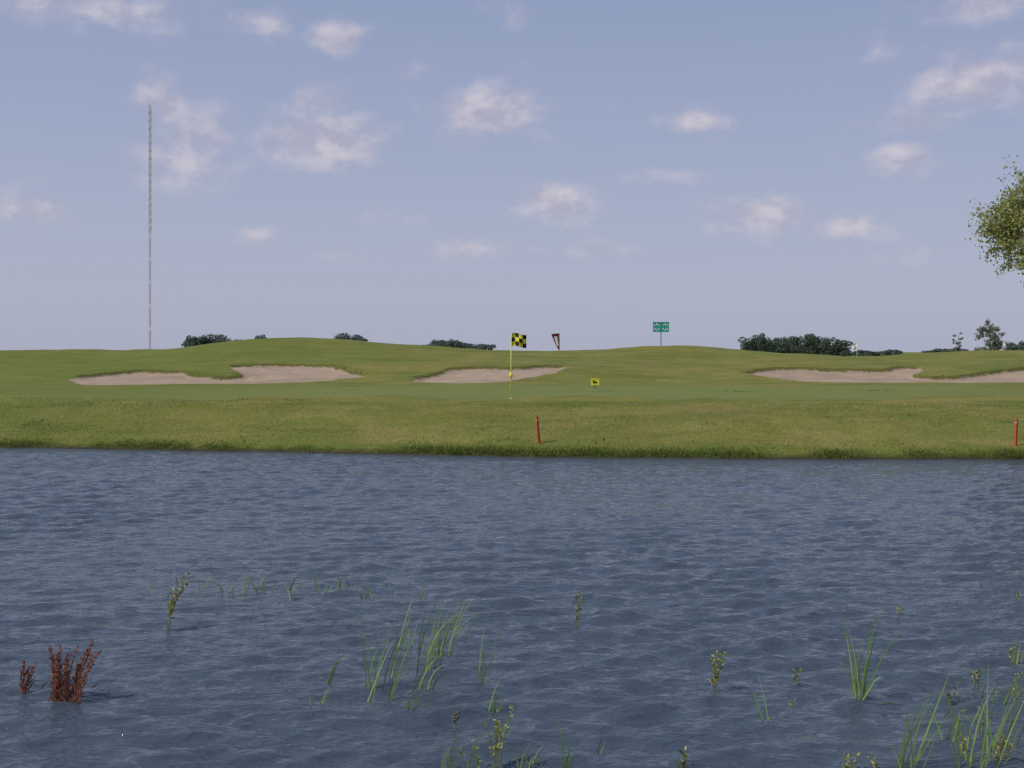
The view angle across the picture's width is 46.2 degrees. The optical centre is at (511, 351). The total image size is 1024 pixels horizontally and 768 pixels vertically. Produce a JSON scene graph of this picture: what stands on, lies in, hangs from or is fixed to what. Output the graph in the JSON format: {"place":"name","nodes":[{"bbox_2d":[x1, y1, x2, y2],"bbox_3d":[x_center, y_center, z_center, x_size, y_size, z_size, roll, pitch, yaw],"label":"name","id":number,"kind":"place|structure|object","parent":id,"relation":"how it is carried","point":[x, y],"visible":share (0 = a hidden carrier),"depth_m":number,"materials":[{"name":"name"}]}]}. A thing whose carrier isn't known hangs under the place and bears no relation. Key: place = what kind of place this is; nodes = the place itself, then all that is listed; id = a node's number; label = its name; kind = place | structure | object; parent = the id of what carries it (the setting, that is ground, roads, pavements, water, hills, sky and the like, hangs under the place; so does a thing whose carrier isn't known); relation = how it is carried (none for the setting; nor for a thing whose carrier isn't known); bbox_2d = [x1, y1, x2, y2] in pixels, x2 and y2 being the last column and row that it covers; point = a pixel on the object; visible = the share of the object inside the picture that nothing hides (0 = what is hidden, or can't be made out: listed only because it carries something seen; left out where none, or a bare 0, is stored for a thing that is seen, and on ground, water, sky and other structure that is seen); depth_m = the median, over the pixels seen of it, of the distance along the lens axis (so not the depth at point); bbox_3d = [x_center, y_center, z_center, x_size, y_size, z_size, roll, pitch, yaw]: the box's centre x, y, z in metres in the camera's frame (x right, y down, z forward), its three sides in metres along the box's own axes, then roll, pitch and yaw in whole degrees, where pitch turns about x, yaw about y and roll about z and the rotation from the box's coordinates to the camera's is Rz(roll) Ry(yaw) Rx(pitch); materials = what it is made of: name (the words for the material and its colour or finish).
{"place":"outdoors","nodes":[
{"label":"outdoors","id":0,"kind":"place"},
{"bbox_2d":[0,448,1023,767],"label":"water","id":1,"kind":"structure","parent":0,"point":[676,572],"depth_m":12.24,"materials":[{"name":"blue liquid"}]},
{"bbox_2d":[18,660,35,694],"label":"dock plant","id":2,"kind":"object","parent":1,"relation":"on","point":[24,686],"visible":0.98,"depth_m":9.17,"materials":[{"name":"brown plant"}]},
{"bbox_2d":[27,640,101,703],"bbox_3d":[-3.337,2.405,8.994,0.582,0.515,0.261,0,0,0],"label":"dock plant","id":3,"kind":"object","parent":1,"relation":"in","point":[75,693],"visible":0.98,"depth_m":8.96,"materials":[{"name":"brown plant"}]},
{"bbox_2d":[166,572,190,630],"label":"water weed","id":4,"kind":"object","parent":1,"relation":"on","point":[171,603],"visible":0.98,"depth_m":11.28,"materials":[{"name":"green plant"}]},
{"bbox_2d":[146,566,253,597],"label":"reed clump","id":5,"kind":"object","parent":1,"relation":"in","point":[206,585],"visible":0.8,"depth_m":13.02,"materials":[{"name":"green plant"}]},
{"bbox_2d":[217,582,264,603],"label":"reed clump","id":6,"kind":"object","parent":1,"relation":"in","point":[239,593],"visible":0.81,"depth_m":12.83,"materials":[{"name":"green plant"}]},
{"bbox_2d":[234,568,344,600],"bbox_3d":[-2.393,2.495,13.024,1.391,0.329,1.088,0,0,0],"label":"reed clump","id":7,"kind":"object","parent":1,"relation":"in","point":[286,587],"visible":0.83,"depth_m":13.14,"materials":[{"name":"green plant"}]},
{"bbox_2d":[309,685,331,704],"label":"reed clump","id":8,"kind":"object","parent":1,"relation":"in","point":[321,699],"visible":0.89,"depth_m":8.91,"materials":[{"name":"green plant"}]},
{"bbox_2d":[326,648,368,684],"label":"reed clump","id":9,"kind":"object","parent":1,"relation":"in","point":[331,677],"visible":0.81,"depth_m":9.37,"materials":[{"name":"green plant"}]},
{"bbox_2d":[322,572,392,598],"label":"reed clump","id":10,"kind":"object","parent":1,"relation":"in","point":[355,585],"visible":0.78,"depth_m":13.06,"materials":[{"name":"green plant"}]},
{"bbox_2d":[354,595,410,690],"bbox_3d":[-0.965,2.266,9.275,0.582,0.787,0.245,0,0,-26],"label":"reed clump","id":11,"kind":"object","parent":1,"relation":"in","point":[369,684],"visible":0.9,"depth_m":9.26,"materials":[{"name":"green plant"}]},
{"bbox_2d":[367,624,436,701],"bbox_3d":[-0.799,2.341,8.931,0.601,0.637,0.158,0,0,-4],"label":"reed clump","id":12,"kind":"object","parent":1,"relation":"in","point":[392,691],"visible":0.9,"depth_m":8.93,"materials":[{"name":"green plant"}]},
{"bbox_2d":[388,597,433,677],"bbox_3d":[-0.744,2.283,9.634,0.322,0.755,0.552,0,0,41],"label":"reed clump","id":13,"kind":"object","parent":1,"relation":"in","point":[393,662],"visible":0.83,"depth_m":9.53,"materials":[{"name":"green plant"}]},
{"bbox_2d":[404,677,436,711],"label":"reed clump","id":14,"kind":"object","parent":1,"relation":"in","point":[408,708],"visible":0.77,"depth_m":8.61,"materials":[{"name":"green plant"}]},
{"bbox_2d":[404,590,440,649],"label":"reed clump","id":15,"kind":"object","parent":1,"relation":"in","point":[421,628],"visible":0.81,"depth_m":10.45,"materials":[{"name":"green plant"}]},
{"bbox_2d":[416,605,456,671],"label":"reed clump","id":16,"kind":"object","parent":1,"relation":"in","point":[427,654],"visible":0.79,"depth_m":9.81,"materials":[{"name":"green plant"}]},
{"bbox_2d":[413,643,461,690],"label":"reed clump","id":17,"kind":"object","parent":1,"relation":"in","point":[434,673],"visible":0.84,"depth_m":9.28,"materials":[{"name":"green plant"}]},
{"bbox_2d":[451,709,460,730],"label":"water weed","id":18,"kind":"object","parent":1,"relation":"on","point":[454,716],"visible":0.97,"depth_m":8.28,"materials":[{"name":"green plant"}]},
{"bbox_2d":[431,581,485,657],"bbox_3d":[-0.404,2.295,10.221,0.662,0.731,0.125,0,0,-19],"label":"reed clump","id":19,"kind":"object","parent":1,"relation":"in","point":[440,652],"visible":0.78,"depth_m":10.18,"materials":[{"name":"green plant"}]},
{"bbox_2d":[440,735,483,767],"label":"reed clump","id":20,"kind":"object","parent":1,"relation":"on","point":[450,762],"visible":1,"depth_m":7.53,"materials":[{"name":"green plant"}]},
{"bbox_2d":[455,739,481,767],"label":"water weed","id":21,"kind":"object","parent":1,"relation":"on","point":[462,753],"visible":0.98,"depth_m":7.48,"materials":[{"name":"green plant"}]},
{"bbox_2d":[444,591,508,640],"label":"reed clump","id":22,"kind":"object","parent":1,"relation":"in","point":[454,626],"visible":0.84,"depth_m":10.92,"materials":[{"name":"green plant"}]},
{"bbox_2d":[475,624,509,681],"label":"reed clump","id":23,"kind":"object","parent":1,"relation":"in","point":[482,677],"visible":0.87,"depth_m":9.45,"materials":[{"name":"green plant"}]},
{"bbox_2d":[488,678,503,713],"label":"reed clump","id":24,"kind":"object","parent":1,"relation":"in","point":[494,707],"visible":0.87,"depth_m":8.67,"materials":[{"name":"green plant"}]},
{"bbox_2d":[484,705,513,767],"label":"water weed","id":25,"kind":"object","parent":1,"relation":"on","point":[495,747],"visible":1,"depth_m":7.53,"materials":[{"name":"green plant"}]},
{"bbox_2d":[510,742,551,767],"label":"reed clump","id":26,"kind":"object","parent":1,"relation":"in","point":[526,757],"visible":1,"depth_m":7.54,"materials":[{"name":"green plant"}]},
{"bbox_2d":[555,714,585,767],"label":"reed clump","id":27,"kind":"object","parent":1,"relation":"on","point":[566,763],"visible":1,"depth_m":7.57,"materials":[{"name":"green plant"}]},
{"bbox_2d":[575,591,584,626],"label":"water weed","id":28,"kind":"object","parent":1,"relation":"on","point":[576,613],"visible":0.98,"depth_m":11.30,"materials":[{"name":"green plant"}]},
{"bbox_2d":[597,732,604,753],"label":"reed clump","id":29,"kind":"object","parent":1,"relation":"in","point":[599,746],"visible":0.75,"depth_m":7.80,"materials":[{"name":"green plant"}]},
{"bbox_2d":[674,746,687,767],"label":"water weed","id":30,"kind":"object","parent":1,"relation":"on","point":[683,760],"visible":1,"depth_m":7.49,"materials":[{"name":"green plant"}]},
{"bbox_2d":[709,649,727,690],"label":"water weed","id":31,"kind":"object","parent":1,"relation":"on","point":[712,680],"visible":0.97,"depth_m":9.18,"materials":[{"name":"green plant"}]},
{"bbox_2d":[754,673,768,719],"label":"reed clump","id":32,"kind":"object","parent":1,"relation":"in","point":[758,704],"visible":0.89,"depth_m":8.44,"materials":[{"name":"green plant"}]},
{"bbox_2d":[792,667,802,685],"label":"water weed","id":33,"kind":"object","parent":1,"relation":"on","point":[798,674],"visible":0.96,"depth_m":9.39,"materials":[{"name":"green plant"}]},
{"bbox_2d":[841,752,859,767],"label":"water weed","id":34,"kind":"object","parent":1,"relation":"on","point":[848,765],"visible":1,"depth_m":7.48,"materials":[{"name":"green plant"}]},
{"bbox_2d":[865,755,879,767],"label":"water weed","id":35,"kind":"object","parent":1,"relation":"on","point":[873,762],"visible":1,"depth_m":7.50,"materials":[{"name":"green plant"}]},
{"bbox_2d":[836,596,917,699],"bbox_3d":[2.733,2.245,8.941,0.596,0.830,0.177,0,0,6],"label":"reed clump","id":36,"kind":"object","parent":1,"relation":"in","point":[855,684],"visible":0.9,"depth_m":8.91,"materials":[{"name":"green plant"}]},
{"bbox_2d":[882,671,956,767],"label":"reed clump","id":37,"kind":"object","parent":1,"relation":"on","point":[912,750],"visible":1,"depth_m":7.53,"materials":[{"name":"green plant"}]},
{"bbox_2d":[916,690,982,741],"bbox_3d":[2.947,2.463,8.056,0.440,0.395,0.120,0,0,19],"label":"reed clump","id":38,"kind":"object","parent":1,"relation":"in","point":[956,727],"visible":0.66,"depth_m":8.07,"materials":[{"name":"green plant"}]},
{"bbox_2d":[945,676,964,700],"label":"water weed","id":39,"kind":"object","parent":1,"relation":"on","point":[955,688],"visible":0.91,"depth_m":8.88,"materials":[{"name":"green plant"}]},
{"bbox_2d":[957,733,966,753],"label":"water weed","id":40,"kind":"object","parent":1,"relation":"on","point":[962,746],"visible":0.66,"depth_m":7.83,"materials":[{"name":"green plant"}]},
{"bbox_2d":[972,667,983,686],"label":"water weed","id":41,"kind":"object","parent":1,"relation":"on","point":[976,674],"visible":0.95,"depth_m":9.32,"materials":[{"name":"green plant"}]},
{"bbox_2d":[976,706,985,736],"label":"water weed","id":42,"kind":"object","parent":1,"relation":"on","point":[983,722],"visible":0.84,"depth_m":8.16,"materials":[{"name":"green plant"}]},
{"bbox_2d":[942,680,1023,767],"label":"reed clump","id":43,"kind":"object","parent":1,"relation":"in","point":[972,750],"visible":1,"depth_m":7.50,"materials":[{"name":"green plant"}]},
{"bbox_2d":[977,664,1023,753],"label":"reed clump","id":44,"kind":"object","parent":1,"relation":"in","point":[986,714],"visible":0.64,"depth_m":7.84,"materials":[{"name":"green plant"}]},
{"bbox_2d":[979,667,1021,704],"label":"reed clump","id":45,"kind":"object","parent":1,"relation":"in","point":[998,691],"visible":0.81,"depth_m":8.95,"materials":[{"name":"green plant"}]},
{"bbox_2d":[992,735,1014,764],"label":"water weed","id":46,"kind":"object","parent":1,"relation":"on","point":[998,748],"visible":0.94,"depth_m":7.55,"materials":[{"name":"green plant"}]},
{"bbox_2d":[1008,646,1016,664],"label":"water weed","id":47,"kind":"object","parent":1,"relation":"on","point":[1012,655],"visible":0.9,"depth_m":10.00,"materials":[{"name":"green plant"}]},
{"bbox_2d":[1008,672,1023,699],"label":"water weed","id":48,"kind":"object","parent":1,"relation":"in","point":[1015,685],"visible":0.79,"depth_m":8.95,"materials":[{"name":"green plant"}]},
{"bbox_2d":[1009,634,1023,664],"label":"reed clump","id":49,"kind":"object","parent":1,"relation":"on","point":[1016,662],"visible":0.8,"depth_m":10.12,"materials":[{"name":"green plant"}]},
{"bbox_2d":[1015,590,1021,600],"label":"water weed","id":50,"kind":"object","parent":1,"relation":"on","point":[1018,594],"visible":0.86,"depth_m":12.49,"materials":[{"name":"green plant"}]},
{"bbox_2d":[0,337,1023,459],"bbox_3d":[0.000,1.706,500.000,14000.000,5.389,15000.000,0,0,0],"label":"ground","id":51,"kind":"structure","parent":0,"point":[699,373],"depth_m":41.20,"materials":[{"name":"green plant"}]},
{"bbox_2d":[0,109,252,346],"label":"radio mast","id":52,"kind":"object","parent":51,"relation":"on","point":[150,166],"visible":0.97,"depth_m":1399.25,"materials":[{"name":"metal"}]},
{"bbox_2d":[181,334,241,346],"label":"distant trees","id":53,"kind":"object","parent":51,"relation":"on","point":[195,340],"visible":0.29,"depth_m":694.51,"materials":[{"name":"green plant"}]},
{"bbox_2d":[254,334,265,338],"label":"distant trees","id":54,"kind":"object","parent":51,"relation":"on","point":[259,336],"visible":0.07,"depth_m":687.91,"materials":[{"name":"green plant"}]},
{"bbox_2d":[333,333,367,341],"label":"distant trees","id":55,"kind":"object","parent":51,"relation":"on","point":[347,335],"visible":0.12,"depth_m":644.99,"materials":[{"name":"green plant"}]},
{"bbox_2d":[423,339,495,349],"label":"distant trees","id":56,"kind":"object","parent":51,"relation":"on","point":[451,343],"visible":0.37,"depth_m":695.30,"materials":[{"name":"green plant"}]},
{"bbox_2d":[509,332,525,398],"bbox_3d":[0.177,0.494,37.002,0.535,2.209,0.121,0,0,0],"label":"golf flagstick","id":57,"kind":"object","parent":51,"relation":"on","point":[518,339],"visible":0.99,"depth_m":36.99,"materials":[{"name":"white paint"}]},
{"bbox_2d":[536,415,539,442],"bbox_3d":[0.666,2.046,30.532,0.058,0.865,0.058,-7,4,-29],"label":"red hazard stake","id":58,"kind":"object","parent":51,"relation":"on","point":[538,431],"visible":0.88,"depth_m":30.51,"materials":[{"name":"red wood"}]},
{"bbox_2d":[551,333,559,350],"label":"golf flagstick","id":59,"kind":"object","parent":51,"relation":"on","point":[556,338],"visible":0.98,"depth_m":83.99,"materials":[{"name":"white fabric"}]},
{"bbox_2d":[591,378,598,387],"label":"yellow marker sign","id":60,"kind":"object","parent":51,"relation":"on","point":[594,381],"visible":0.94,"depth_m":49.94,"materials":[{"name":"yellow plastic"}]},
{"bbox_2d":[653,322,668,345],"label":"green sign","id":61,"kind":"object","parent":51,"relation":"on","point":[660,327],"visible":0.98,"depth_m":81.99,"materials":[{"name":"green metal"}]},
{"bbox_2d":[738,332,852,355],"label":"distant trees","id":62,"kind":"object","parent":51,"relation":"on","point":[812,344],"visible":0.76,"depth_m":472.53,"materials":[{"name":"green plant"}]},
{"bbox_2d":[851,343,856,351],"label":"flag","id":63,"kind":"object","parent":51,"relation":"on","point":[854,347],"visible":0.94,"depth_m":80.00,"materials":[{"name":"white fabric"}]},
{"bbox_2d":[847,349,902,355],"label":"distant trees","id":64,"kind":"object","parent":51,"relation":"on","point":[872,353],"visible":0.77,"depth_m":593.79,"materials":[{"name":"green plant"}]},
{"bbox_2d":[921,348,968,352],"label":"distant trees","id":65,"kind":"object","parent":51,"relation":"on","point":[939,350],"visible":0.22,"depth_m":793.20,"materials":[{"name":"green plant"}]},
{"bbox_2d":[952,332,962,350],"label":"young tree","id":66,"kind":"object","parent":51,"relation":"on","point":[958,347],"visible":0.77,"depth_m":160.00,"materials":[{"name":"green plant"}]},
{"bbox_2d":[974,318,1008,349],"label":"young tree","id":67,"kind":"object","parent":51,"relation":"on","point":[994,338],"visible":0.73,"depth_m":149.45,"materials":[{"name":"green plant"}]},
{"bbox_2d":[965,155,1023,286],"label":"cottonwood tree","id":68,"kind":"object","parent":51,"relation":"on","point":[1009,227],"visible":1,"depth_m":45.73,"materials":[{"name":"green plant"}]},
{"bbox_2d":[992,341,1023,349],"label":"distant trees","id":69,"kind":"object","parent":51,"relation":"on","point":[1013,346],"visible":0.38,"depth_m":593.86,"materials":[{"name":"green plant"}]},
{"bbox_2d":[1014,418,1017,445],"bbox_3d":[12.534,2.069,29.849,0.058,0.852,0.058,2,0,-29],"label":"red hazard stake","id":70,"kind":"object","parent":51,"relation":"on","point":[1016,432],"visible":0.88,"depth_m":29.83,"materials":[{"name":"red wood"}]},
{"bbox_2d":[0,0,1023,351],"label":"sky","id":71,"kind":"structure","parent":0,"point":[592,173],"materials":[{"name":"blue"}]},
{"bbox_2d":[68,363,1022,384],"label":"bunker lip grass","id":72,"kind":"structure","parent":0,"point":[562,370],"depth_m":62.94,"materials":[{"name":"plant"}]}
]}

